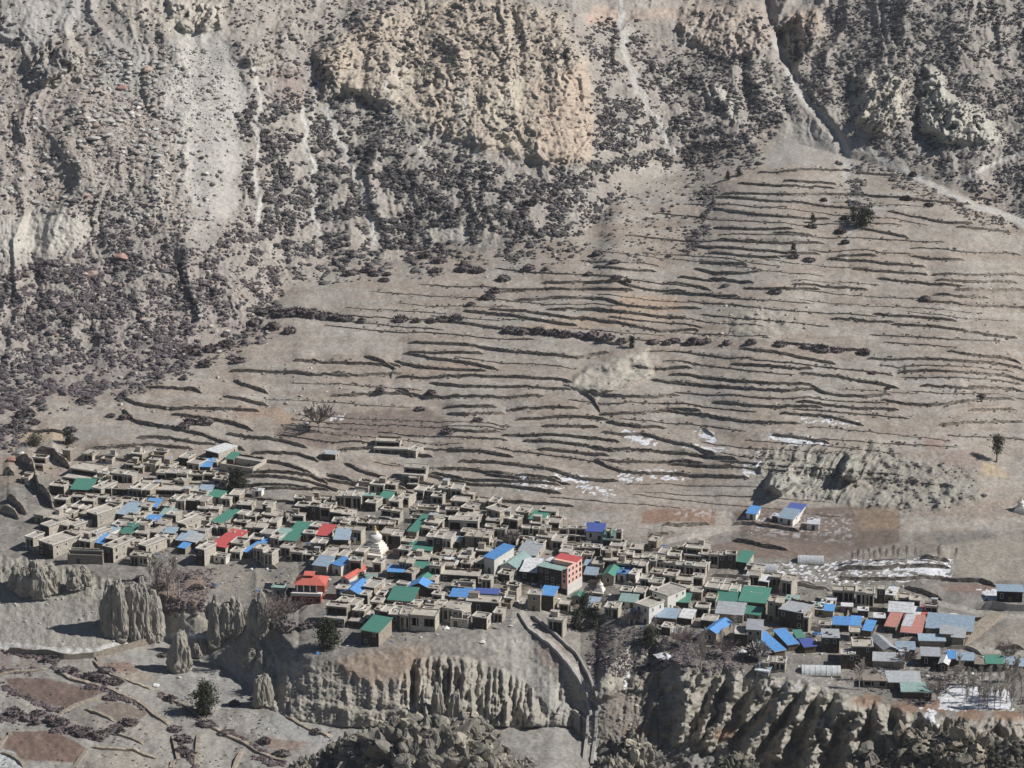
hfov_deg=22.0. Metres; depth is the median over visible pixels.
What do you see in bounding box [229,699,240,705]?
shrub
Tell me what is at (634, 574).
shed
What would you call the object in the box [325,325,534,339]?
terrace wall
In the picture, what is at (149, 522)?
house
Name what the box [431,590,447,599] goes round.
house
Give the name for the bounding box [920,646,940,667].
house
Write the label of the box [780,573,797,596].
house
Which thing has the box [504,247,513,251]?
shrub
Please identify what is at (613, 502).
terrace wall
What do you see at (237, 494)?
shed
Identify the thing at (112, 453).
house
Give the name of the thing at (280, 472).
terrace wall
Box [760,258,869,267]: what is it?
terrace wall
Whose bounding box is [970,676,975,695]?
poplar
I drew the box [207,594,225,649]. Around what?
clay pinnacle
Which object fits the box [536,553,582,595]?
hotel
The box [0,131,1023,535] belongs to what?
hillside fields
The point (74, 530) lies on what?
house
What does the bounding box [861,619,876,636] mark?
shed
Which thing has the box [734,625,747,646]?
house
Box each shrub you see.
[1,402,10,407]
[4,705,25,717]
[8,420,20,427]
[12,401,21,406]
[13,408,35,417]
[18,390,26,395]
[20,423,30,428]
[20,713,33,721]
[28,418,41,424]
[29,718,41,725]
[30,709,46,714]
[42,654,60,662]
[44,714,56,722]
[48,716,71,727]
[49,302,56,307]
[51,261,58,265]
[52,278,62,281]
[58,301,71,306]
[58,665,79,674]
[60,391,68,395]
[62,426,77,432]
[65,724,82,733]
[70,306,76,311]
[74,726,94,737]
[78,396,92,402]
[80,670,99,680]
[88,729,107,739]
[93,673,107,682]
[95,665,116,673]
[101,694,117,700]
[103,676,123,685]
[105,268,113,272]
[106,413,115,417]
[106,725,125,734]
[118,413,133,419]
[118,717,138,726]
[133,574,147,580]
[152,344,161,348]
[156,651,165,657]
[157,360,167,364]
[161,694,177,701]
[166,602,180,609]
[166,724,182,732]
[172,746,189,753]
[174,733,194,743]
[176,422,189,428]
[176,574,190,582]
[178,343,203,354]
[180,361,190,365]
[180,749,197,757]
[183,416,195,425]
[188,583,203,590]
[194,719,215,728]
[195,416,214,425]
[198,358,211,367]
[202,343,223,352]
[216,339,234,346]
[216,729,228,736]
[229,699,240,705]
[230,356,245,363]
[234,111,242,115]
[244,131,253,135]
[244,165,253,169]
[246,110,256,114]
[249,318,263,326]
[254,306,270,315]
[257,736,271,744]
[262,195,273,200]
[264,321,280,330]
[265,136,271,141]
[265,305,281,312]
[267,597,299,610]
[268,103,278,106]
[271,308,288,317]
[272,748,290,757]
[275,619,298,632]
[280,172,291,176]
[281,109,289,113]
[283,306,305,316]
[283,326,296,333]
[285,226,294,230]
[287,134,294,138]
[298,620,315,628]
[300,308,320,318]
[304,98,313,101]
[309,728,320,735]
[310,147,321,151]
[311,173,320,177]
[316,311,333,320]
[318,188,329,192]
[318,203,328,207]
[324,232,332,236]
[327,163,337,167]
[331,104,341,107]
[331,312,342,320]
[338,314,354,321]
[342,269,356,275]
[343,207,353,211]
[348,252,356,256]
[355,149,363,152]
[356,317,366,322]
[359,205,367,209]
[361,265,372,273]
[366,262,374,266]
[368,270,378,275]
[374,387,384,393]
[378,277,389,282]
[382,272,390,276]
[384,243,394,247]
[388,218,397,222]
[393,313,408,322]
[395,192,404,197]
[396,153,405,156]
[400,238,408,242]
[406,212,415,216]
[409,234,417,238]
[411,268,419,272]
[412,317,420,322]
[414,406,425,411]
[417,250,431,258]
[425,317,435,323]
[425,389,435,395]
[427,267,441,272]
[428,195,437,198]
[430,221,440,225]
[431,189,440,194]
[431,256,446,263]
[435,315,449,322]
[440,427,456,434]
[441,213,448,218]
[448,313,463,320]
[455,264,473,272]
[457,156,467,160]
[461,169,470,172]
[466,301,475,305]
[471,266,486,273]
[472,417,482,421]
[479,172,487,177]
[480,293,495,299]
[482,166,491,169]
[482,178,492,182]
[488,286,500,293]
[491,224,498,228]
[494,274,510,282]
[497,167,505,171]
[500,209,511,213]
[501,326,517,333]
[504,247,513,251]
[505,193,515,197]
[514,327,530,335]
[521,263,535,270]
[522,199,536,205]
[533,326,544,334]
[535,232,545,236]
[542,266,549,270]
[544,328,559,335]
[551,212,557,216]
[555,329,573,337]
[572,197,580,201]
[573,331,586,338]
[583,271,593,276]
[587,330,599,338]
[592,249,602,256]
[599,333,615,340]
[608,259,619,263]
[609,274,622,279]
[615,337,627,344]
[621,141,629,144]
[623,279,631,282]
[646,339,659,344]
[662,340,672,345]
[668,337,680,342]
[685,336,698,345]
[696,338,711,344]
[720,283,729,287]
[722,340,732,345]
[744,338,756,345]
[767,288,781,294]
[773,339,787,347]
[788,254,799,258]
[798,343,811,349]
[801,256,815,262]
[805,224,817,228]
[811,343,829,352]
[830,346,844,352]
[834,227,845,233]
[839,214,849,219]
[840,238,849,244]
[857,347,869,355]
[866,371,876,374]
[900,195,912,200]
[908,171,916,175]
[918,295,930,301]
[924,202,932,206]
[977,393,985,398]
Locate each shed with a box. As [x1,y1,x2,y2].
[21,471,33,483]
[61,446,75,461]
[66,508,79,518]
[70,500,84,508]
[78,504,91,511]
[90,526,111,536]
[105,483,115,495]
[105,533,118,542]
[123,521,134,526]
[125,485,135,496]
[132,463,145,473]
[145,494,158,500]
[161,499,176,508]
[166,533,177,546]
[169,494,181,501]
[174,465,185,468]
[177,541,191,553]
[178,452,195,465]
[179,526,193,533]
[208,458,221,467]
[211,475,223,489]
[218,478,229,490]
[220,494,232,506]
[227,525,241,531]
[228,488,244,502]
[236,509,251,518]
[243,537,269,558]
[246,512,259,520]
[255,544,268,561]
[262,500,276,511]
[268,516,282,526]
[297,554,304,560]
[304,551,312,560]
[309,552,321,565]
[310,537,322,550]
[318,537,330,549]
[320,549,338,559]
[331,517,339,524]
[335,520,350,528]
[337,549,352,558]
[338,516,349,523]
[341,564,368,584]
[343,490,355,507]
[347,516,357,525]
[348,550,355,557]
[348,604,364,626]
[349,597,363,614]
[351,535,357,544]
[355,604,370,627]
[359,589,372,604]
[374,603,385,615]
[375,589,388,600]
[378,520,389,529]
[380,604,395,616]
[387,520,395,526]
[398,556,408,575]
[404,566,420,581]
[405,557,415,569]
[407,476,419,488]
[409,599,423,607]
[413,484,429,499]
[426,529,437,552]
[427,574,439,583]
[427,583,441,596]
[430,552,443,561]
[432,604,443,621]
[433,599,447,605]
[435,512,445,520]
[442,531,456,548]
[449,579,460,591]
[460,527,468,535]
[462,490,475,502]
[473,529,487,551]
[474,496,489,508]
[481,574,494,587]
[482,529,494,545]
[484,523,494,529]
[488,496,502,505]
[492,606,506,622]
[498,585,509,600]
[508,514,522,529]
[534,539,546,551]
[551,534,567,549]
[559,545,573,553]
[568,525,577,540]
[572,550,583,560]
[583,559,591,567]
[592,544,602,555]
[592,602,601,614]
[601,546,610,556]
[603,529,614,545]
[604,601,613,619]
[605,527,612,540]
[609,546,619,554]
[611,601,621,618]
[618,549,628,557]
[626,550,634,558]
[628,567,642,582]
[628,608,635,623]
[631,559,641,568]
[632,553,642,558]
[638,559,649,573]
[640,554,648,559]
[647,534,662,549]
[648,553,656,569]
[649,557,658,569]
[649,583,663,595]
[655,555,665,567]
[657,546,671,558]
[660,621,674,635]
[700,558,711,571]
[700,613,712,627]
[709,614,718,624]
[718,550,727,568]
[729,584,740,597]
[744,562,755,573]
[750,564,764,576]
[767,594,777,621]
[767,656,777,670]
[771,513,778,521]
[771,572,782,589]
[774,596,785,621]
[792,629,805,642]
[823,603,835,617]
[840,648,849,668]
[848,648,855,668]
[850,615,861,626]
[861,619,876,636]
[865,585,874,606]
[877,584,886,603]
[898,646,908,656]
[901,613,915,626]
[914,606,922,614]
[920,606,928,621]
[938,649,950,671]
[946,650,956,665]
[974,658,986,671]
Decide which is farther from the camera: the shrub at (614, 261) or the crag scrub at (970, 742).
the shrub at (614, 261)
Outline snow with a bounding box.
[303,413,1013,725]
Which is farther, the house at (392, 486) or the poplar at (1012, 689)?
the house at (392, 486)
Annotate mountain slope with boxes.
[0,0,1023,380]
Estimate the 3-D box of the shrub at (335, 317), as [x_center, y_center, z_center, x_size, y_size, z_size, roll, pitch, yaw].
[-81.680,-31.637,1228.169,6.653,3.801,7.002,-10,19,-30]
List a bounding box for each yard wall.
[23,545,38,550]
[258,560,277,568]
[386,551,406,555]
[479,578,500,583]
[501,581,531,587]
[521,586,532,589]
[586,580,601,582]
[623,581,638,586]
[711,573,742,578]
[766,628,794,631]
[797,582,830,590]
[836,601,866,606]
[896,636,918,642]
[947,645,981,654]
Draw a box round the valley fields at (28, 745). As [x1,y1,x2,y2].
[0,652,308,767]
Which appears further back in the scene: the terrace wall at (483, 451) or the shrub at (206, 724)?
the terrace wall at (483, 451)
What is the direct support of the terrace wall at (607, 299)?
on the hillside fields at (998, 483)
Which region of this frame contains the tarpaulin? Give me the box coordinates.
[653,652,664,657]
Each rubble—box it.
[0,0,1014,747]
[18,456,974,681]
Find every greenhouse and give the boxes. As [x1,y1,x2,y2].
[749,563,777,573]
[798,555,823,565]
[801,665,840,677]
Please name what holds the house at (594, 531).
on the village ground
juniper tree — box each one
[25,432,44,446]
[61,429,74,445]
[187,678,223,717]
[223,466,254,492]
[311,615,343,651]
[356,570,367,578]
[567,607,586,630]
[578,591,590,617]
[587,605,603,629]
[628,335,635,347]
[635,624,664,648]
[725,170,729,179]
[735,166,743,174]
[789,243,796,254]
[807,214,816,222]
[849,206,857,221]
[851,206,875,226]
[989,433,1006,462]
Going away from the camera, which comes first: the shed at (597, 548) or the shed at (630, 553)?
the shed at (630, 553)
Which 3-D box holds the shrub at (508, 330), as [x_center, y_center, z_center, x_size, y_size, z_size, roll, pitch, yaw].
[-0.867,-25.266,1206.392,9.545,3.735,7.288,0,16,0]
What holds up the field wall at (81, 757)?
on the valley floor
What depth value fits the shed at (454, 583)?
987.90 m
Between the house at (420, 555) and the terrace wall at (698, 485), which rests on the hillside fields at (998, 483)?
the terrace wall at (698, 485)
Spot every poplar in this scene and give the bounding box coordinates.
[145,553,153,581]
[149,557,160,590]
[156,556,164,582]
[160,555,172,600]
[168,551,177,590]
[172,567,183,596]
[653,616,657,629]
[694,627,708,670]
[719,628,723,641]
[731,615,736,632]
[756,653,763,668]
[853,660,865,689]
[859,657,865,680]
[936,544,941,561]
[956,652,964,678]
[961,676,965,692]
[964,682,970,702]
[966,667,971,683]
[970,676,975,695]
[971,669,978,687]
[976,681,983,707]
[979,664,985,683]
[979,682,987,708]
[986,684,991,707]
[987,665,993,681]
[992,683,998,708]
[996,662,1002,683]
[998,683,1004,706]
[1001,666,1013,702]
[1003,659,1010,680]
[1008,682,1017,709]
[1011,656,1020,695]
[1017,667,1023,701]
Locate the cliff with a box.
[0,553,1023,767]
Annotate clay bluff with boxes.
[6,559,61,600]
[66,565,93,590]
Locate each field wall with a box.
[0,667,46,674]
[0,731,12,746]
[0,751,26,767]
[55,669,102,685]
[57,673,93,683]
[57,694,105,715]
[73,748,90,767]
[84,708,115,721]
[91,745,157,758]
[93,660,152,689]
[95,656,127,681]
[105,686,170,725]
[117,732,144,744]
[162,694,205,720]
[169,735,180,767]
[194,734,200,767]
[212,727,286,760]
[232,749,243,767]
[285,716,331,737]
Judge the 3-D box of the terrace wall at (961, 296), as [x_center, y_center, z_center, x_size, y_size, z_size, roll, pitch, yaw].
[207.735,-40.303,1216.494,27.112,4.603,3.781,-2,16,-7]
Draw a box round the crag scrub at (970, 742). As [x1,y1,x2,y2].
[877,724,1023,767]
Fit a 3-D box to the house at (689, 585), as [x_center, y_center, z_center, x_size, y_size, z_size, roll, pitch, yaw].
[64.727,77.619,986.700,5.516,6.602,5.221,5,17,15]
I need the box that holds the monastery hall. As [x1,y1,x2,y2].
[291,571,329,604]
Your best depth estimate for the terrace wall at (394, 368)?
1184.43 m
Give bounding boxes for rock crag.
[287,753,334,767]
[315,741,338,761]
[332,726,378,767]
[336,711,521,767]
[468,751,502,767]
[501,752,541,767]
[589,752,634,767]
[596,727,671,767]
[715,751,759,767]
[845,753,883,767]
[847,720,949,767]
[920,722,1011,767]
[971,736,1023,767]
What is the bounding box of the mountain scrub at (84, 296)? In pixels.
[0,0,1023,767]
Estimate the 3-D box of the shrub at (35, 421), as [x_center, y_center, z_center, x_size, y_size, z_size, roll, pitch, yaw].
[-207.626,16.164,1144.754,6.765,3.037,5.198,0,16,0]
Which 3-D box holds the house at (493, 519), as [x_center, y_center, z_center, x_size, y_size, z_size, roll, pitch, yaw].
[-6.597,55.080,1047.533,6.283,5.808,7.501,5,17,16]
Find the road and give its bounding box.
[0,630,206,767]
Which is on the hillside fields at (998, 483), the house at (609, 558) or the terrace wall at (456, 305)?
the terrace wall at (456, 305)
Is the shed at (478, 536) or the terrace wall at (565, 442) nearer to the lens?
the shed at (478, 536)
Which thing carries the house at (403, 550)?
on the village ground
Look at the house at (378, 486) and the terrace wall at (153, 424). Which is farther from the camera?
the terrace wall at (153, 424)
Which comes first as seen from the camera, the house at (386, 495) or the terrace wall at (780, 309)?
the house at (386, 495)
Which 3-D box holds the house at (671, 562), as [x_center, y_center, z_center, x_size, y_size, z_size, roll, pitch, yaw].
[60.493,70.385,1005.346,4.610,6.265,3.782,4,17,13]
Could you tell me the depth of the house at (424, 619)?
955.93 m
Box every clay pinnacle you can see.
[98,578,131,643]
[127,576,165,643]
[166,629,192,673]
[191,639,206,658]
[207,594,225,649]
[220,596,244,638]
[240,648,256,671]
[245,589,269,643]
[251,673,273,707]
[430,682,444,715]
[449,689,462,718]
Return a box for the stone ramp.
[964,611,1004,644]
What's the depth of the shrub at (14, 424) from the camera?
1142.38 m
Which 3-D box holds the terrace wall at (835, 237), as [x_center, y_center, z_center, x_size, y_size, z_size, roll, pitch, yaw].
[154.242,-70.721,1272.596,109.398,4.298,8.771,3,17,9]
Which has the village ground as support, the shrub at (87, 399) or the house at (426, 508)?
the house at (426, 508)
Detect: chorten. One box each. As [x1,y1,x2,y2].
[366,526,389,557]
[592,580,604,595]
[1014,496,1023,514]
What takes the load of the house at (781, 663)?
on the village ground
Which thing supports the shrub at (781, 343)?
on the hillside fields at (998, 483)
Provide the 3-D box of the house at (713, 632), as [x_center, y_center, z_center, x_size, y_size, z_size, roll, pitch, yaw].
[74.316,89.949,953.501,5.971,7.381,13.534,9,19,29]
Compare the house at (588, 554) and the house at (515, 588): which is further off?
the house at (588, 554)
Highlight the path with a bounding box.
[216,0,1023,762]
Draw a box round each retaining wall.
[6,639,151,659]
[869,607,982,620]
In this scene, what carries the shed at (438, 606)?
on the village ground
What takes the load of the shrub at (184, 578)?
on the village ground
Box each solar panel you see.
[263,582,272,590]
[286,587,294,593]
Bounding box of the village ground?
[0,470,1023,719]
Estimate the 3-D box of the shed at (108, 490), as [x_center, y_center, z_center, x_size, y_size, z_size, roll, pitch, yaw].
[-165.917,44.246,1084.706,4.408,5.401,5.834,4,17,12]
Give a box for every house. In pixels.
[24,530,44,550]
[30,454,49,471]
[33,508,54,522]
[38,530,79,558]
[40,518,68,536]
[46,507,71,520]
[49,481,68,494]
[53,494,70,505]
[60,517,78,531]
[61,504,71,511]
[62,461,107,482]
[65,516,91,528]
[67,547,104,564]
[68,528,80,532]
[70,478,96,494]
[71,492,86,502]
[77,529,90,537]
[78,531,98,547]
[79,507,93,516]
[81,448,100,460]
[81,495,97,506]
[86,502,119,526]
[91,479,117,493]
[93,470,109,484]
[95,493,109,503]
[95,533,109,548]
[97,474,114,483]
[100,449,117,463]
[102,467,119,473]
[102,535,135,562]
[105,497,119,502]
[109,499,123,508]
[109,525,123,533]
[111,469,127,482]
[111,519,128,526]
[112,483,133,494]
[116,501,146,518]
[116,533,131,537]
[118,522,140,535]
[119,496,132,504]
[122,512,139,521]
[123,470,137,485]
[124,457,140,469]
[128,542,139,550]
[129,550,142,565]
[130,497,144,502]
[131,445,148,462]
[131,481,150,497]
[132,535,145,542]
[134,523,153,539]
[135,519,153,527]
[137,510,152,518]
[138,477,155,482]
[138,535,167,553]
[139,551,151,566]
[140,500,155,510]
[142,482,159,497]
[144,511,159,518]
[145,457,161,471]
[146,514,162,526]
[148,498,161,510]
[150,448,169,462]
[150,525,173,537]
[154,480,199,496]
[154,517,172,527]
[155,468,167,479]
[159,457,178,468]
[159,507,177,517]
[160,478,175,484]
[163,526,178,536]
[165,469,179,477]
[165,509,182,522]
[173,475,192,485]
[175,469,190,477]
[175,530,197,545]
[176,495,189,509]
[177,513,206,534]
[182,486,195,495]
[183,511,202,517]
[183,532,205,549]
[186,457,207,469]
[187,494,201,509]
[188,470,205,484]
[194,524,212,538]
[195,489,209,494]
[195,541,216,565]
[196,458,215,470]
[196,495,212,509]
[197,499,212,512]
[198,538,213,545]
[199,484,214,492]
[199,513,212,524]
[201,470,217,484]
[205,443,237,458]
[206,521,221,535]
[207,511,218,518]
[208,489,227,502]
[210,504,222,515]
[211,509,237,522]
[212,551,230,563]
[213,472,228,485]
[214,528,248,552]
[218,522,232,534]
[220,454,267,473]
[225,451,240,464]
[229,546,246,560]
[230,536,249,548]
[233,512,251,525]
[236,498,256,510]
[244,521,256,535]
[248,532,265,544]
[251,487,264,496]
[252,543,269,558]
[253,522,269,532]
[257,516,272,526]
[259,526,279,537]
[261,505,282,517]
[263,547,278,566]
[269,532,285,546]
[271,582,286,595]
[274,528,292,545]
[278,512,289,521]
[279,542,295,555]
[282,525,308,546]
[289,508,305,526]
[289,547,306,561]
[291,521,311,529]
[293,494,305,503]
[294,501,309,516]
[301,494,321,502]
[302,529,317,541]
[304,491,319,498]
[308,502,322,519]
[309,521,328,529]
[312,546,324,554]
[312,555,335,574]
[316,523,336,537]
[318,495,331,502]
[319,503,332,520]
[321,450,339,459]
[323,500,337,508]
[323,599,350,627]
[325,544,339,553]
[330,506,347,519]
[330,556,348,575]
[333,528,351,545]
[335,490,345,506]
[335,584,350,597]
[335,596,358,601]
[338,578,366,597]
[339,543,352,551]
[340,592,355,596]
[341,508,357,516]
[343,525,354,533]
[348,556,363,571]
[351,490,364,509]
[352,526,365,544]
[354,478,374,492]
[355,546,369,561]
[356,518,370,529]
[359,615,392,646]
[363,492,375,506]
[363,579,382,597]
[363,610,374,622]
[364,573,377,579]
[365,496,382,510]
[365,576,385,588]
[368,518,380,529]
[369,476,388,493]
[370,596,385,609]
[372,558,385,571]
[373,436,409,453]
[378,491,395,504]
[378,506,394,519]
[380,526,398,547]
[384,481,401,496]
[387,564,405,578]
[387,585,419,604]
[388,496,403,507]
[388,608,400,629]
[389,507,403,524]
[391,530,403,548]
[391,580,410,589]
[392,602,408,605]
[397,490,416,507]
[397,544,412,557]
[398,605,416,630]
[399,607,412,629]
[401,463,429,480]
[401,536,417,544]
[406,551,424,556]
[407,444,423,457]
[407,514,427,536]
[408,577,433,595]
[409,540,433,553]
[409,607,439,631]
[410,512,423,522]
[414,549,432,561]
[414,561,430,574]
[415,504,438,513]
[416,571,434,578]
[420,524,439,534]
[423,512,444,529]
[424,599,439,606]
[425,485,442,498]
[429,560,445,580]
[430,491,445,506]
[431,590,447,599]
[433,530,447,552]
[437,478,453,497]
[439,547,456,557]
[439,559,456,567]
[440,567,481,583]
[441,600,461,622]
[443,557,459,567]
[445,506,459,521]
[448,515,479,534]
[449,588,465,599]
[450,483,465,498]
[450,495,470,506]
[450,607,470,627]
[451,601,471,618]
[455,512,469,515]
[455,536,462,547]
[456,597,465,601]
[457,547,475,566]
[457,579,475,587]
[460,502,479,512]
[460,558,475,568]
[463,588,476,597]
[464,528,477,548]
[466,510,485,523]
[466,590,501,614]
[471,611,491,629]
[474,555,483,569]
[475,541,493,557]
[477,588,499,595]
[483,543,514,574]
[485,503,511,517]
[485,514,504,524]
[490,537,496,546]
[493,524,507,538]
[497,568,514,581]
[499,551,531,575]
[501,595,514,608]
[504,509,519,523]
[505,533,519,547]
[506,581,521,600]
[515,505,532,520]
[518,542,533,550]
[519,540,544,557]
[519,557,543,582]
[520,525,530,542]
[520,536,534,545]
[527,589,542,611]
[528,509,549,523]
[530,514,549,532]
[530,526,540,540]
[536,527,556,547]
[540,505,559,515]
[541,525,551,531]
[542,585,558,611]
[547,515,563,530]
[547,609,567,637]
[557,525,567,538]
[558,599,570,614]
[560,543,572,548]
[570,590,584,604]
[571,543,581,550]
[575,525,586,541]
[581,543,594,550]
[582,549,594,562]
[583,566,599,580]
[584,596,601,613]
[585,522,605,540]
[591,556,605,571]
[601,563,620,585]
[602,550,618,565]
[609,539,626,549]
[611,529,622,542]
[616,554,633,569]
[617,567,631,580]
[618,593,639,607]
[619,585,633,594]
[629,543,644,553]
[633,585,648,598]
[635,596,664,623]
[639,573,653,586]
[648,577,664,590]
[649,567,665,577]
[651,582,686,607]
[655,607,679,624]
[662,568,679,583]
[664,559,676,568]
[667,549,682,560]
[675,561,685,573]
[675,573,694,584]
[677,593,692,608]
[678,581,693,592]
[678,608,696,624]
[682,542,700,555]
[684,544,703,561]
[684,561,695,574]
[690,586,704,600]
[692,572,705,585]
[693,562,707,578]
[695,602,711,616]
[698,538,711,550]
[698,549,709,560]
[703,617,731,643]
[704,581,723,592]
[705,592,718,608]
[708,549,720,567]
[711,577,725,581]
[715,601,746,622]
[716,582,732,591]
[716,589,738,602]
[725,550,737,568]
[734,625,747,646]
[735,574,750,585]
[736,550,754,569]
[738,585,771,607]
[744,605,765,619]
[745,505,761,519]
[746,571,760,585]
[746,619,763,644]
[754,660,769,675]
[756,661,773,677]
[758,574,771,587]
[761,629,786,655]
[773,628,799,650]
[775,656,786,672]
[776,507,800,526]
[779,597,815,631]
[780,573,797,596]
[785,594,799,602]
[788,502,806,516]
[799,638,816,653]
[804,612,811,631]
[807,517,819,530]
[811,601,820,612]
[815,605,823,615]
[819,620,831,629]
[820,598,833,604]
[821,628,839,652]
[826,595,837,603]
[832,585,844,601]
[832,616,850,631]
[841,602,852,612]
[843,585,854,603]
[849,626,859,640]
[851,636,873,666]
[855,585,866,604]
[857,606,868,617]
[862,675,887,688]
[870,633,896,651]
[872,651,904,668]
[873,612,885,624]
[884,612,902,633]
[885,586,898,602]
[885,670,920,688]
[888,601,913,619]
[895,641,915,655]
[898,592,910,601]
[900,613,925,637]
[900,682,932,699]
[909,594,921,605]
[917,633,945,647]
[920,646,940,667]
[924,597,938,613]
[925,612,974,634]
[939,624,953,644]
[951,626,966,644]
[955,652,974,667]
[984,654,1003,671]
[996,584,1023,602]
[1003,656,1014,669]
[1016,658,1023,670]
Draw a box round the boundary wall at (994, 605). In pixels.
[981,601,1023,611]
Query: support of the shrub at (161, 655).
on the valley floor
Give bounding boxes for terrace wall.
[0,505,19,519]
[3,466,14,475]
[7,494,26,514]
[15,428,65,433]
[16,454,53,508]
[36,446,69,468]
[85,443,193,450]
[95,455,178,461]
[123,409,245,450]
[124,397,259,411]
[136,435,215,444]
[147,385,202,392]
[171,413,253,430]
[223,395,268,406]
[226,432,307,448]
[228,482,306,487]
[229,368,349,376]
[234,379,269,394]
[243,469,317,477]
[243,473,342,491]
[250,486,329,490]
[251,450,319,461]
[254,497,291,502]
[265,399,410,407]
[267,459,327,482]
[277,434,464,450]
[283,424,372,429]
[289,382,421,390]
[292,358,356,364]
[292,419,506,429]
[294,429,463,443]
[295,414,375,419]
[324,478,406,489]
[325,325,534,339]
[328,474,358,484]
[330,391,401,396]
[334,371,400,376]
[337,446,433,457]
[341,314,426,319]
[344,463,389,478]
[345,307,443,313]
[350,321,443,329]
[354,361,400,366]
[364,355,396,377]
[372,291,618,305]
[373,461,450,468]
[376,419,511,426]
[378,431,507,440]
[393,480,435,485]
[394,360,485,371]
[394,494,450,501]
[395,390,543,398]
[396,302,513,307]
[396,373,572,382]
[398,387,412,395]
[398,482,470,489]
[403,350,482,354]
[407,341,608,358]
[408,353,498,369]
[418,284,525,291]
[428,473,561,494]
[429,381,570,389]
[429,472,560,485]
[430,315,526,320]
[440,467,561,480]
[442,427,500,432]
[443,404,496,408]
[447,411,505,415]
[447,448,513,457]
[449,320,622,345]
[457,357,575,369]
[458,459,618,481]
[463,310,577,325]
[475,496,573,506]
[485,473,571,484]
[489,307,699,332]
[494,447,630,462]
[495,268,689,286]
[502,287,633,292]
[502,433,619,441]
[506,405,578,411]
[512,295,701,309]
[515,414,608,420]
[522,439,614,451]
[537,447,609,455]
[541,279,692,295]
[541,424,598,427]
[546,307,629,313]
[549,496,679,508]
[568,399,756,411]
[571,328,664,335]
[580,260,657,265]
[583,392,601,412]
[589,389,679,398]
[592,293,688,302]
[593,265,656,271]
[594,447,699,457]
[595,459,681,475]
[599,407,701,415]
[601,430,715,453]
[603,251,821,275]
[606,420,666,428]
[608,316,702,327]
[609,458,703,463]
[618,309,689,319]
[620,418,744,430]
[625,483,770,488]
[626,338,685,344]
[627,234,727,241]
[632,364,692,369]
[634,494,844,517]
[642,252,778,265]
[643,350,754,358]
[646,492,832,502]
[648,530,676,536]
[649,546,682,551]
[652,212,804,225]
[653,378,698,385]
[662,521,709,526]
[663,291,738,296]
[664,360,794,374]
[666,409,800,423]
[667,281,711,290]
[668,373,812,385]
[668,462,735,467]
[674,392,888,403]
[674,452,737,459]
[677,275,712,281]
[677,380,815,391]
[680,472,749,478]
[684,332,767,336]
[687,301,877,316]
[687,317,761,325]
[689,203,787,207]
[692,245,819,254]
[694,267,764,274]
[699,261,747,264]
[700,314,828,326]
[702,441,838,453]
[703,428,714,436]
[708,251,780,258]
[709,277,753,282]
[712,400,822,407]
[713,207,828,219]
[713,226,793,229]
[716,195,868,209]
[717,237,757,241]
[719,233,945,242]
[720,297,810,303]
[720,460,899,474]
[721,192,863,195]
[723,452,804,460]
[731,362,813,369]
[732,520,799,531]
[733,538,787,550]
[736,466,954,486]
[739,182,834,188]
[741,347,835,363]
[745,241,800,244]
[745,287,820,289]
[745,440,900,453]
[749,359,893,375]
[756,240,824,244]
[757,167,851,173]
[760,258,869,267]
[771,433,829,443]
[774,230,812,235]
[777,208,926,224]
[779,411,864,425]
[783,179,836,184]
[786,341,857,350]
[791,279,877,284]
[792,283,868,290]
[792,408,910,418]
[795,400,898,410]
[799,372,899,388]
[803,290,919,298]
[804,299,982,313]
[807,426,950,441]
[809,249,909,253]
[812,385,891,397]
[814,222,901,225]
[819,438,956,447]
[827,257,925,267]
[830,201,926,207]
[830,317,893,322]
[835,562,949,571]
[837,253,877,256]
[839,389,917,393]
[840,575,944,581]
[852,225,908,237]
[852,267,927,274]
[856,172,891,175]
[862,193,920,198]
[867,357,1023,370]
[869,334,1005,342]
[873,312,956,321]
[877,277,963,286]
[879,364,1013,372]
[880,396,1014,406]
[884,341,954,347]
[887,210,972,223]
[891,323,968,331]
[898,368,1023,381]
[901,376,1022,384]
[905,585,942,600]
[907,390,1023,399]
[908,311,1009,321]
[910,247,1020,255]
[910,255,964,260]
[912,198,971,204]
[920,383,976,389]
[920,554,949,561]
[927,300,960,304]
[931,272,1023,275]
[933,292,988,298]
[935,278,1017,283]
[939,419,1023,425]
[941,577,995,586]
[947,350,1020,363]
[947,434,1023,440]
[954,287,1023,290]
[956,225,1010,232]
[959,304,1023,308]
[968,385,1023,391]
[968,408,1016,410]
[970,331,1016,338]
[996,644,1023,649]
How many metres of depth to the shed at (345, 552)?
1015.49 m
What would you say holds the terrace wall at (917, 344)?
on the hillside fields at (998, 483)
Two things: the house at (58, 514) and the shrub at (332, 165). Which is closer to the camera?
the house at (58, 514)
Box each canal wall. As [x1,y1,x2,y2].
[517,612,581,684]
[531,615,593,687]
[570,709,591,724]
[583,692,591,759]
[590,690,600,762]
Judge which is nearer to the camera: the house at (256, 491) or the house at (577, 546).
the house at (577, 546)
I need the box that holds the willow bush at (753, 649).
[744,640,772,657]
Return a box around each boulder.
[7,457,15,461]
[83,98,91,102]
[85,136,100,139]
[87,270,97,276]
[93,87,101,91]
[101,133,112,136]
[103,118,114,122]
[113,253,127,259]
[116,85,126,89]
[134,156,144,161]
[135,123,144,127]
[141,66,152,71]
[157,63,166,67]
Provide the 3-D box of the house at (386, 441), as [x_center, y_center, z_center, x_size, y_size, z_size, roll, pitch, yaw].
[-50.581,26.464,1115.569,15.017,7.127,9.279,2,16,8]
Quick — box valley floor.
[0,641,597,767]
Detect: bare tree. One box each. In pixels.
[146,579,168,595]
[252,589,278,604]
[261,591,294,622]
[279,594,308,619]
[303,402,335,429]
[497,526,521,544]
[623,607,643,624]
[670,626,696,647]
[714,638,739,656]
[811,624,826,633]
[896,650,917,666]
[923,677,954,700]
[995,639,1020,655]
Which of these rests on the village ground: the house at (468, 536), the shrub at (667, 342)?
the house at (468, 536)

